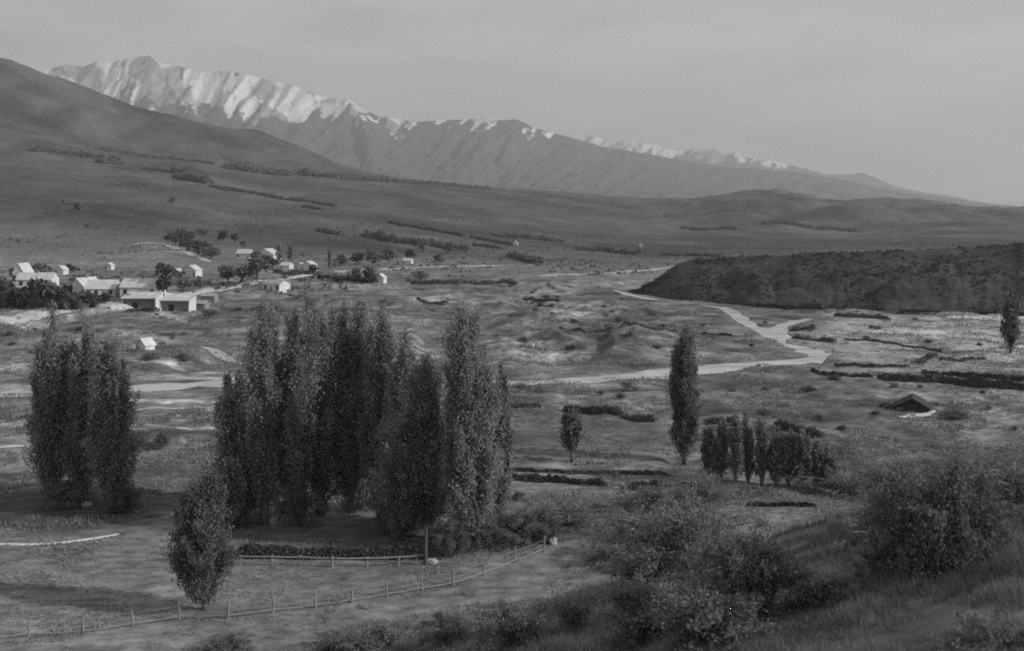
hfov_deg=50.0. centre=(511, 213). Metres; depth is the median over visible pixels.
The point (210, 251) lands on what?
tree
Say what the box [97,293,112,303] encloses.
tree
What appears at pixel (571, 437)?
tree
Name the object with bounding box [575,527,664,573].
shrub
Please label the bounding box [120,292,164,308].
shed
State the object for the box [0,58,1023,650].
ground
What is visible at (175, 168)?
hedge
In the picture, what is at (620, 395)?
shrub
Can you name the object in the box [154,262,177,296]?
tree
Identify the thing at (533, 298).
hedge
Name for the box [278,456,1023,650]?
grass
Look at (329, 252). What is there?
poplar tree
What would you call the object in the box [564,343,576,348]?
shrub
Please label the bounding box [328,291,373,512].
poplar tree
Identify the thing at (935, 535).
shrub
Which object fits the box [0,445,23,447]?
path
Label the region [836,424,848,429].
shrub
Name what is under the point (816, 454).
orchard tree
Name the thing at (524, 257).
hedge
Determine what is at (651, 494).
shrub
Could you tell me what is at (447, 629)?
shrub
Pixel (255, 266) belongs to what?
tree
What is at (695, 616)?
shrub
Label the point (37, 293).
hedge
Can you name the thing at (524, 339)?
shrub
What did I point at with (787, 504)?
hedge
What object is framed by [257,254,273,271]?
tree
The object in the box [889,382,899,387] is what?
shrub
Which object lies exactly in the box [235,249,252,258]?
house
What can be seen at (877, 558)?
shrub
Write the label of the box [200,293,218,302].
shed
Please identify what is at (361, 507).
shrub
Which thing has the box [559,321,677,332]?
hedge
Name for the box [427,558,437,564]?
rock
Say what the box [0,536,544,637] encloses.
fence
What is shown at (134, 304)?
door
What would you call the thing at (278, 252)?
poplar tree
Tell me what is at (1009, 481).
shrub
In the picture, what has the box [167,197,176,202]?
tree
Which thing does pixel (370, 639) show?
shrub
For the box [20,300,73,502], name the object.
poplar tree
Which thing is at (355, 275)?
tree
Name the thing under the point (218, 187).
hedge
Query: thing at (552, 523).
shrub
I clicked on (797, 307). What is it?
hedge
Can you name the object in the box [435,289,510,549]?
poplar tree
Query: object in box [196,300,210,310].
shed
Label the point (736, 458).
orchard tree
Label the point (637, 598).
shrub
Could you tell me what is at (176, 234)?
tree
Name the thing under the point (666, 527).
shrub
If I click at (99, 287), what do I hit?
house
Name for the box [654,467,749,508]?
shrub
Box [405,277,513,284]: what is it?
hedge
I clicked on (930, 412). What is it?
path
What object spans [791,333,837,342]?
hedge
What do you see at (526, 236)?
hedge
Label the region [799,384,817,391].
shrub
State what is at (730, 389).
shrub
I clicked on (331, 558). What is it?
fence
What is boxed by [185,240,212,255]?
tree
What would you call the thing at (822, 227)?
hedge
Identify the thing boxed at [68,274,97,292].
house
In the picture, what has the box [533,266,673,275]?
road
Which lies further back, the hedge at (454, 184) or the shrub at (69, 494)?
the hedge at (454, 184)
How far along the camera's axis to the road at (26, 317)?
321.57 m
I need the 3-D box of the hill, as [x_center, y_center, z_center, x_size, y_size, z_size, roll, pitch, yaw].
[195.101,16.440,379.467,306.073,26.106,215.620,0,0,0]
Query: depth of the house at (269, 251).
607.22 m
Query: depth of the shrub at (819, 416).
149.09 m
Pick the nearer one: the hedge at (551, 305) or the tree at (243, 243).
the hedge at (551, 305)
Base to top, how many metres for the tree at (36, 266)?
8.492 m
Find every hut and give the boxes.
[104,262,114,269]
[135,337,156,350]
[170,268,181,276]
[295,262,303,270]
[301,261,317,270]
[375,273,387,283]
[402,258,412,263]
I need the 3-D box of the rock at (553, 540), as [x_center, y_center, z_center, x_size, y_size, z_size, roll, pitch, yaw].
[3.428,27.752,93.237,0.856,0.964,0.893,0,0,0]
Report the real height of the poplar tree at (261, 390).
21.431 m
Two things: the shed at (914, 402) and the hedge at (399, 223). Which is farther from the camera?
the hedge at (399, 223)
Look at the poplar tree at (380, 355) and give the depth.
100.31 m
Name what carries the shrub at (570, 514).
on the ground at (44, 110)
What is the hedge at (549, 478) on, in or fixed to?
on the ground at (44, 110)
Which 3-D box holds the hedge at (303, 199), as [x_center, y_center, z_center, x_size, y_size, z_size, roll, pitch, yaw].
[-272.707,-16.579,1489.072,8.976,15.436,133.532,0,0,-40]
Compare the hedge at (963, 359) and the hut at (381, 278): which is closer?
the hedge at (963, 359)
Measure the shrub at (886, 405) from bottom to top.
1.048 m
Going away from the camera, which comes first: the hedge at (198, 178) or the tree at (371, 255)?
the tree at (371, 255)
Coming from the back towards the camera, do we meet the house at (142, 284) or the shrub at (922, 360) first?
the house at (142, 284)
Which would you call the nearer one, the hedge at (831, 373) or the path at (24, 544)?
the path at (24, 544)
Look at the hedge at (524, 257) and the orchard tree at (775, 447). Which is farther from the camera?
the hedge at (524, 257)
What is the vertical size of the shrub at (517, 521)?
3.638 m
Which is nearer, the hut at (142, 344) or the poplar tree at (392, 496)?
the poplar tree at (392, 496)
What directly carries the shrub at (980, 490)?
on the ground at (44, 110)
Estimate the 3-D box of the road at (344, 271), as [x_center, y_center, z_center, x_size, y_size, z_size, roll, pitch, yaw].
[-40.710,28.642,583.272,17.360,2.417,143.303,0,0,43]
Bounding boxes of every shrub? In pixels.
[4,330,14,334]
[27,474,101,511]
[97,478,143,513]
[140,356,152,360]
[141,351,162,358]
[144,441,165,449]
[154,430,170,445]
[173,352,193,361]
[196,629,259,650]
[220,475,259,529]
[264,472,329,531]
[295,626,360,650]
[320,617,420,650]
[334,483,374,515]
[366,494,423,537]
[407,611,485,650]
[415,514,476,558]
[456,511,527,556]
[463,597,561,650]
[493,502,551,550]
[509,490,525,500]
[514,383,527,389]
[515,336,531,342]
[522,504,567,543]
[532,495,622,532]
[555,596,593,631]
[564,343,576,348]
[568,571,677,650]
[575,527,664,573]
[587,460,760,585]
[587,500,684,542]
[589,502,609,512]
[594,537,692,590]
[595,389,606,394]
[613,392,626,398]
[618,381,637,388]
[626,331,634,335]
[626,570,786,650]
[628,477,709,513]
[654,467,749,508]
[656,323,669,327]
[673,507,854,627]
[675,528,764,593]
[726,387,735,391]
[757,407,770,415]
[770,455,878,501]
[771,568,851,610]
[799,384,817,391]
[811,413,827,419]
[817,502,899,553]
[825,374,842,380]
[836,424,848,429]
[838,451,1023,580]
[841,451,945,505]
[846,536,913,583]
[878,402,894,408]
[880,454,1017,501]
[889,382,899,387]
[916,358,926,362]
[922,604,1023,650]
[932,409,972,419]
[954,449,1023,515]
[954,470,1021,552]
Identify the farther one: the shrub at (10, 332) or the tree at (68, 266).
the tree at (68, 266)
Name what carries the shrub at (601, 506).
on the ground at (44, 110)
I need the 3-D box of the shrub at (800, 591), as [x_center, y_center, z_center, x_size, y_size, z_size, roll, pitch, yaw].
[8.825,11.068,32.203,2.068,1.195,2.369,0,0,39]
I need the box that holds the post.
[424,528,426,565]
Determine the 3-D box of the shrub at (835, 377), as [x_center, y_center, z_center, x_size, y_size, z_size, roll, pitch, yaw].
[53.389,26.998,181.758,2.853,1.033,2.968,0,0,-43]
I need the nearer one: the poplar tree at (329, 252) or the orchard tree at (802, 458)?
the orchard tree at (802, 458)
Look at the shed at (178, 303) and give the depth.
319.24 m
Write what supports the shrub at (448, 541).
on the ground at (44, 110)
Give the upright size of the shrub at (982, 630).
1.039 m
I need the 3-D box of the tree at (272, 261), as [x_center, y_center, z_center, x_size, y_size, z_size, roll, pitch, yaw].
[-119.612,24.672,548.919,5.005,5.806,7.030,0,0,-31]
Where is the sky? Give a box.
[0,0,1023,206]
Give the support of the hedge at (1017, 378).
on the ground at (44, 110)
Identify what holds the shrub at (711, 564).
on the ground at (44, 110)
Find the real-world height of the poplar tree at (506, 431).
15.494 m
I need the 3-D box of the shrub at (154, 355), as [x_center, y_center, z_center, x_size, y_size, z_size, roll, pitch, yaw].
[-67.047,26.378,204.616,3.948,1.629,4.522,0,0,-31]
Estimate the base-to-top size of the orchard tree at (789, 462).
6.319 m
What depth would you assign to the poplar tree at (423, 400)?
93.79 m
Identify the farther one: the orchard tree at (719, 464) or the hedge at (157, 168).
the hedge at (157, 168)
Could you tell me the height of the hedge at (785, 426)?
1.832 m
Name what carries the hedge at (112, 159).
on the ground at (44, 110)
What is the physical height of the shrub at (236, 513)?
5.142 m
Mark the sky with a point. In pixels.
(926, 96)
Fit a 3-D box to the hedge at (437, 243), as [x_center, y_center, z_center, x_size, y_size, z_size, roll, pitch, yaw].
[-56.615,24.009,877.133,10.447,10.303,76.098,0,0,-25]
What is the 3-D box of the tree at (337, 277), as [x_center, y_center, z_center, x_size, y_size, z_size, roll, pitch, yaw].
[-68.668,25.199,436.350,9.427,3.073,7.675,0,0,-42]
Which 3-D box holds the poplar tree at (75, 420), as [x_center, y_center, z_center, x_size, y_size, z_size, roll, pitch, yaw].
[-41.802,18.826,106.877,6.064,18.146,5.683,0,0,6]
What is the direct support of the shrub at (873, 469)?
on the ground at (44, 110)
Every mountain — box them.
[40,56,1011,206]
[580,136,1018,206]
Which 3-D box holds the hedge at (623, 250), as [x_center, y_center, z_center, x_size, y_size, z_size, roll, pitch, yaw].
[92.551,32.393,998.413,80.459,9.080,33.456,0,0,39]
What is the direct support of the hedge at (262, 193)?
on the ground at (44, 110)
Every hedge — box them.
[0,275,98,310]
[28,145,99,158]
[94,154,123,164]
[100,147,214,163]
[125,307,154,311]
[141,166,170,171]
[170,165,190,173]
[172,171,214,184]
[208,184,230,191]
[213,184,286,199]
[222,161,291,174]
[234,541,423,560]
[273,268,310,274]
[286,197,338,206]
[295,166,392,181]
[301,204,323,209]
[310,273,378,282]
[315,227,345,235]
[360,230,430,245]
[387,220,465,235]
[391,178,491,189]
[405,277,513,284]
[417,297,448,304]
[426,237,462,250]
[469,234,512,245]
[472,242,503,249]
[487,231,566,242]
[505,252,543,263]
[510,472,607,486]
[511,402,540,407]
[511,466,667,475]
[522,296,561,301]
[537,302,553,307]
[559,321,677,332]
[563,404,624,415]
[573,244,647,254]
[620,413,658,421]
[627,479,662,489]
[659,252,724,257]
[680,225,740,229]
[701,332,733,335]
[705,416,741,426]
[746,501,815,507]
[760,219,861,231]
[761,302,826,309]
[770,418,825,437]
[790,324,816,331]
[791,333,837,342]
[810,367,872,377]
[833,312,890,319]
[834,362,909,367]
[844,338,942,352]
[877,371,1023,389]
[917,352,938,362]
[920,369,1023,381]
[939,356,985,361]
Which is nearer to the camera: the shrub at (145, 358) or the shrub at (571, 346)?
the shrub at (145, 358)
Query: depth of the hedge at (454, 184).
2593.58 m
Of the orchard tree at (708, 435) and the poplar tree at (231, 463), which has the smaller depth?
the poplar tree at (231, 463)
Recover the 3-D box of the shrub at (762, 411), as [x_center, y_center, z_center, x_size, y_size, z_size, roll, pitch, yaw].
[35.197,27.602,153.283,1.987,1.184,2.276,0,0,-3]
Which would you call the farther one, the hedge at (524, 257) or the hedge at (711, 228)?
the hedge at (711, 228)
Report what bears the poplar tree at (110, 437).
on the ground at (44, 110)
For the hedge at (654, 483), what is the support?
on the ground at (44, 110)
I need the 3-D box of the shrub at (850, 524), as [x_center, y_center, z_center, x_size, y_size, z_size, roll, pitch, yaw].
[12.786,10.962,38.872,4.288,1.790,3.971,0,0,-25]
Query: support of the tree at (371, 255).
on the ground at (44, 110)
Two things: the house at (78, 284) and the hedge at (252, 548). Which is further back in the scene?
the house at (78, 284)
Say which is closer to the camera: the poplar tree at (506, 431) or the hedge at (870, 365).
the poplar tree at (506, 431)
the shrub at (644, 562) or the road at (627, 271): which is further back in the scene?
the road at (627, 271)
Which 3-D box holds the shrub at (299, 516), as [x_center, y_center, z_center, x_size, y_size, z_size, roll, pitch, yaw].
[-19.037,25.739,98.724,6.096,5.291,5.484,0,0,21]
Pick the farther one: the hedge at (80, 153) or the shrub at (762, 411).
the hedge at (80, 153)
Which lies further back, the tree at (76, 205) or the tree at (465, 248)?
the tree at (76, 205)
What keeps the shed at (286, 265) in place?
on the ground at (44, 110)
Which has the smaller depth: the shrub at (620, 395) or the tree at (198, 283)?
the shrub at (620, 395)
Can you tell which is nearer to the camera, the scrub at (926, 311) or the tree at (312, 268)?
the scrub at (926, 311)
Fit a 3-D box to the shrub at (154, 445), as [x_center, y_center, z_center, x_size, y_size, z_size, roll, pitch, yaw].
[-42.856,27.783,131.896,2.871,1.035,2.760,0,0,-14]
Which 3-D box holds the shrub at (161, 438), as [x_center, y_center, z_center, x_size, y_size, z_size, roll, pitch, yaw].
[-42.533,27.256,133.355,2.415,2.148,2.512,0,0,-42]
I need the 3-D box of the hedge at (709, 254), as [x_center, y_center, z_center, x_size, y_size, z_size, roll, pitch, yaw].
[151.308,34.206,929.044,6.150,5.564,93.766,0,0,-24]
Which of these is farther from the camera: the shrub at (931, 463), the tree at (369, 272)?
the tree at (369, 272)
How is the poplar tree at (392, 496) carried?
on the ground at (44, 110)
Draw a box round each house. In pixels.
[12,263,33,285]
[15,269,59,287]
[54,265,69,274]
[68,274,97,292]
[84,280,120,296]
[119,275,166,296]
[182,265,202,276]
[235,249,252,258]
[257,248,276,260]
[262,279,289,292]
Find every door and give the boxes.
[132,302,137,308]
[168,305,173,310]
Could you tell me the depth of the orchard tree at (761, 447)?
113.61 m
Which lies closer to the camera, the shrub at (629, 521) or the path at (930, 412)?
the shrub at (629, 521)
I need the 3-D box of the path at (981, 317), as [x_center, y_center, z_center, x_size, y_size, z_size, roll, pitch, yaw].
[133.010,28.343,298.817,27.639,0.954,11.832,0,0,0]
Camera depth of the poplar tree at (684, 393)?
124.08 m
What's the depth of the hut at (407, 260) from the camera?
603.28 m
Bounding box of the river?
[0,289,831,397]
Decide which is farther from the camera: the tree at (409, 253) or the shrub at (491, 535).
the tree at (409, 253)
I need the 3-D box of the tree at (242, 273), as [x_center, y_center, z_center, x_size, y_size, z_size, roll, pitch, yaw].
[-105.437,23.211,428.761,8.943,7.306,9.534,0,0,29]
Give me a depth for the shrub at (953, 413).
149.39 m
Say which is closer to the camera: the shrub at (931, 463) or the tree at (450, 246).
the shrub at (931, 463)
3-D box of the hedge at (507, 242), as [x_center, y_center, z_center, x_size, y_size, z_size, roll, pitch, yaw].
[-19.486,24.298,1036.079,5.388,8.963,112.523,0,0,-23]
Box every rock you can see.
[81,501,92,506]
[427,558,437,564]
[548,536,556,544]
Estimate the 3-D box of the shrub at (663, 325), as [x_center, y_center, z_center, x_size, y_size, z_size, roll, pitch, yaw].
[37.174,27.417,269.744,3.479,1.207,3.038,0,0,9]
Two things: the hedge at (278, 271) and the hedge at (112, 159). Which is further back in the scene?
the hedge at (112, 159)
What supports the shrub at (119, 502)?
on the ground at (44, 110)
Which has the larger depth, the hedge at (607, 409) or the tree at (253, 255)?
the tree at (253, 255)
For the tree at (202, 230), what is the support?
on the ground at (44, 110)
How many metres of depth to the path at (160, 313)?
309.92 m
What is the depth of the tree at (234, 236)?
791.79 m
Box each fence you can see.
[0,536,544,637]
[239,553,427,567]
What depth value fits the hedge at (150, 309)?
321.60 m
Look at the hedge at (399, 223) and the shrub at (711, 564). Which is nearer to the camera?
the shrub at (711, 564)
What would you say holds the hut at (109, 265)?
on the ground at (44, 110)
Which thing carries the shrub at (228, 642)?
on the ground at (44, 110)
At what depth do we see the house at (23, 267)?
394.07 m
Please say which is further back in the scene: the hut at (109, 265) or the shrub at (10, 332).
the hut at (109, 265)
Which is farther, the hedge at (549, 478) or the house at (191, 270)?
the house at (191, 270)
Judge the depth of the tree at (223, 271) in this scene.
432.88 m
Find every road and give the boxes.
[0,274,312,327]
[334,265,531,272]
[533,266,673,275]
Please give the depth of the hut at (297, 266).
526.75 m
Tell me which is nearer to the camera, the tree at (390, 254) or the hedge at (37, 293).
the hedge at (37, 293)
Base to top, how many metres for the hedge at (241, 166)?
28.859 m
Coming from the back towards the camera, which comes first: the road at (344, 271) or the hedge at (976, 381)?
the road at (344, 271)
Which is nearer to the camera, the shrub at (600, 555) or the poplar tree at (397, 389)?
the shrub at (600, 555)
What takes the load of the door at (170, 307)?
in the shed at (178, 303)
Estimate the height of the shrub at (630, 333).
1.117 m
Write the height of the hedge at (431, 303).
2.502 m
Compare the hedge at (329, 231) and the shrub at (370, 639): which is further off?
the hedge at (329, 231)
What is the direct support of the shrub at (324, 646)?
on the ground at (44, 110)
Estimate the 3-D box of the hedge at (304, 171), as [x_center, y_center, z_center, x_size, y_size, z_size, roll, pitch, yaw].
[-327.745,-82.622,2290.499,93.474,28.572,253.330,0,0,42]
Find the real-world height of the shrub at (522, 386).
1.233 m
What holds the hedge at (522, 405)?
on the ground at (44, 110)
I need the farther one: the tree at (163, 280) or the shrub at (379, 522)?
the tree at (163, 280)
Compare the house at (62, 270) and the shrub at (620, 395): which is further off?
the house at (62, 270)
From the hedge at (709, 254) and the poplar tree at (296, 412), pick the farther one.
the hedge at (709, 254)
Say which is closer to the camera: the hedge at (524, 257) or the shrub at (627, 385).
the shrub at (627, 385)
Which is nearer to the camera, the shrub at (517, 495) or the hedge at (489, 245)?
the shrub at (517, 495)
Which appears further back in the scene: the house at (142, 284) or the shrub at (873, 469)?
the house at (142, 284)
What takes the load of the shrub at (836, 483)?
on the ground at (44, 110)
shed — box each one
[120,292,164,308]
[158,295,196,311]
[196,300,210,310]
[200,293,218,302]
[279,262,293,269]
[892,393,932,411]
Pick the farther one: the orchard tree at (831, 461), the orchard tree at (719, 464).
the orchard tree at (719, 464)
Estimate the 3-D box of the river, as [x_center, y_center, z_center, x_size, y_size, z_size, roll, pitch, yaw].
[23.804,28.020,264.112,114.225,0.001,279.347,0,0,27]
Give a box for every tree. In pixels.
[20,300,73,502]
[31,263,52,271]
[52,315,100,501]
[63,263,79,271]
[69,274,83,280]
[73,203,81,210]
[78,290,100,302]
[80,332,148,511]
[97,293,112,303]
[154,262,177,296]
[160,454,243,610]
[161,228,186,244]
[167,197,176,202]
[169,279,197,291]
[178,231,195,247]
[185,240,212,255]
[191,279,208,287]
[194,227,213,233]
[198,246,221,258]
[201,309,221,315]
[207,367,264,518]
[217,229,228,239]
[217,264,235,282]
[228,287,286,525]
[229,265,254,282]
[231,233,239,244]
[239,241,246,246]
[247,258,267,280]
[248,251,260,261]
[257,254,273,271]
[268,258,278,268]
[271,302,326,517]
[275,240,282,264]
[286,242,293,261]
[298,288,351,515]
[308,264,317,273]
[327,247,331,269]
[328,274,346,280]
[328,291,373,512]
[333,253,347,264]
[345,267,362,282]
[348,251,364,262]
[350,305,398,516]
[362,267,376,282]
[364,405,435,541]
[365,249,383,263]
[377,321,419,474]
[379,248,397,262]
[399,346,451,538]
[405,249,415,257]
[411,271,429,278]
[414,239,431,251]
[433,253,446,262]
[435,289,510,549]
[441,242,457,253]
[456,244,472,252]
[491,357,515,528]
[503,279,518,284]
[554,408,586,462]
[664,318,704,464]
[698,424,717,477]
[706,416,730,482]
[724,410,745,483]
[741,410,756,483]
[749,415,770,485]
[766,423,785,485]
[778,426,800,486]
[793,428,813,488]
[806,436,825,489]
[820,441,843,489]
[998,287,1021,352]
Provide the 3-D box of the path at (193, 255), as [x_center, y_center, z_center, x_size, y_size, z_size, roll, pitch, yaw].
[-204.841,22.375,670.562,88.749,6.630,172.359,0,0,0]
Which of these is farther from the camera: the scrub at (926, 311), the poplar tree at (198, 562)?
the scrub at (926, 311)
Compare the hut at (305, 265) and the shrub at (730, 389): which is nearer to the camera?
the shrub at (730, 389)
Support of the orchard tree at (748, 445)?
on the ground at (44, 110)
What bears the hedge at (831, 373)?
on the ground at (44, 110)
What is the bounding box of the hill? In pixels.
[637,242,1023,315]
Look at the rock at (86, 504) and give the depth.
104.97 m
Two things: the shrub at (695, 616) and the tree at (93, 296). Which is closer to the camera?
the shrub at (695, 616)
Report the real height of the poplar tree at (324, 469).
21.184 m
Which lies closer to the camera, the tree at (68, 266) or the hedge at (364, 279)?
the hedge at (364, 279)
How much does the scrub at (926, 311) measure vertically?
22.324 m
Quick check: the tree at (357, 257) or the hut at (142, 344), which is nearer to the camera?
the hut at (142, 344)
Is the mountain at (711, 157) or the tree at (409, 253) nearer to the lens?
the tree at (409, 253)
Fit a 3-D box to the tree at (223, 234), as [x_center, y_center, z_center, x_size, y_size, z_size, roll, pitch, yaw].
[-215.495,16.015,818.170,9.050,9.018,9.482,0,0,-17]
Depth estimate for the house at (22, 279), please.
381.89 m
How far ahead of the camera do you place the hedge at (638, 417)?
149.65 m
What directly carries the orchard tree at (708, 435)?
on the ground at (44, 110)
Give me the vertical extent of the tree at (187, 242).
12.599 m
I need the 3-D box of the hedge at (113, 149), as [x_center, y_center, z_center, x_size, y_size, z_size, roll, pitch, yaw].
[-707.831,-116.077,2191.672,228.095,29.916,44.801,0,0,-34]
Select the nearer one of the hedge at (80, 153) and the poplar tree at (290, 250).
the poplar tree at (290, 250)
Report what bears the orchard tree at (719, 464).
on the ground at (44, 110)
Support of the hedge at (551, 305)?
on the ground at (44, 110)
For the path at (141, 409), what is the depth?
157.58 m
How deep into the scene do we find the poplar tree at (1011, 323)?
220.86 m
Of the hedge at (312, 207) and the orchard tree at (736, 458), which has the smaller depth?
the orchard tree at (736, 458)
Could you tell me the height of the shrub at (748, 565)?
3.363 m
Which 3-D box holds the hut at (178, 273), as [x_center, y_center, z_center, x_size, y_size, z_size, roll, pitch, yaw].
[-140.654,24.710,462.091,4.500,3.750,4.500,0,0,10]
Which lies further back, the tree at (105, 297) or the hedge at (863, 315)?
the tree at (105, 297)
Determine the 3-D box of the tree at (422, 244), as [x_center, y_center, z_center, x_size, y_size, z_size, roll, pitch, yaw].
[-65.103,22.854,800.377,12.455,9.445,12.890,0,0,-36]
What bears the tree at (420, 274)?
on the ground at (44, 110)
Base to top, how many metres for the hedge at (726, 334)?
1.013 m
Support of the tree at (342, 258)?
on the ground at (44, 110)
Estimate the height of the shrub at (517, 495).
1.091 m
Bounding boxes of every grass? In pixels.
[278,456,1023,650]
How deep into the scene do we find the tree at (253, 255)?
574.16 m
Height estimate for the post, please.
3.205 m
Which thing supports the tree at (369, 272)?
on the ground at (44, 110)
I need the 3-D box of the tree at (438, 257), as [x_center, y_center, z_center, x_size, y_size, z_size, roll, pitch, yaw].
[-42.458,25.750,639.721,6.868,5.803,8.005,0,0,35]
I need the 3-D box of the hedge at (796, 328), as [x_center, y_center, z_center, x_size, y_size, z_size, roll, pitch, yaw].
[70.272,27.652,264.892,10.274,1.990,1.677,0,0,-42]
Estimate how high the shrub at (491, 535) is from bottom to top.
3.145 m
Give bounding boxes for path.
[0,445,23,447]
[0,534,118,545]
[132,242,211,261]
[136,406,214,410]
[153,309,186,322]
[200,346,242,363]
[898,410,935,417]
[946,315,1023,320]
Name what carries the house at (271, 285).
on the ground at (44, 110)
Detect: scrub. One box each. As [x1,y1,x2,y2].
[1,170,1023,295]
[628,243,1023,315]
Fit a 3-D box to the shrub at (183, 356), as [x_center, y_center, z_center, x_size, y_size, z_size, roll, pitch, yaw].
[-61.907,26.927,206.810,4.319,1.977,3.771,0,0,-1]
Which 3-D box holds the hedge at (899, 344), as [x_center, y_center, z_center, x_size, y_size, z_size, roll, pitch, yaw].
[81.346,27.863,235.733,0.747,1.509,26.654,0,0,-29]
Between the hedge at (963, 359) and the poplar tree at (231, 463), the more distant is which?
the hedge at (963, 359)
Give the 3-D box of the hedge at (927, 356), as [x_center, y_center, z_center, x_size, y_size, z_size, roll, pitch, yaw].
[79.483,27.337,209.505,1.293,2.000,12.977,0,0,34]
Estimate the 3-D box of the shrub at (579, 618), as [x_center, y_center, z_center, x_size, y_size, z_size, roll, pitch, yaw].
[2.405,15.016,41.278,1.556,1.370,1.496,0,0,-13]
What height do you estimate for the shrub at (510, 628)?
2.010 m
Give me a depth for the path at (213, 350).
217.70 m
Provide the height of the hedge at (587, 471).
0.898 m
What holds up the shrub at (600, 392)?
on the ground at (44, 110)
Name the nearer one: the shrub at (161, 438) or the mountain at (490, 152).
the shrub at (161, 438)
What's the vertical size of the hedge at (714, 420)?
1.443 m
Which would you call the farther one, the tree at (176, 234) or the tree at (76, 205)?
the tree at (76, 205)

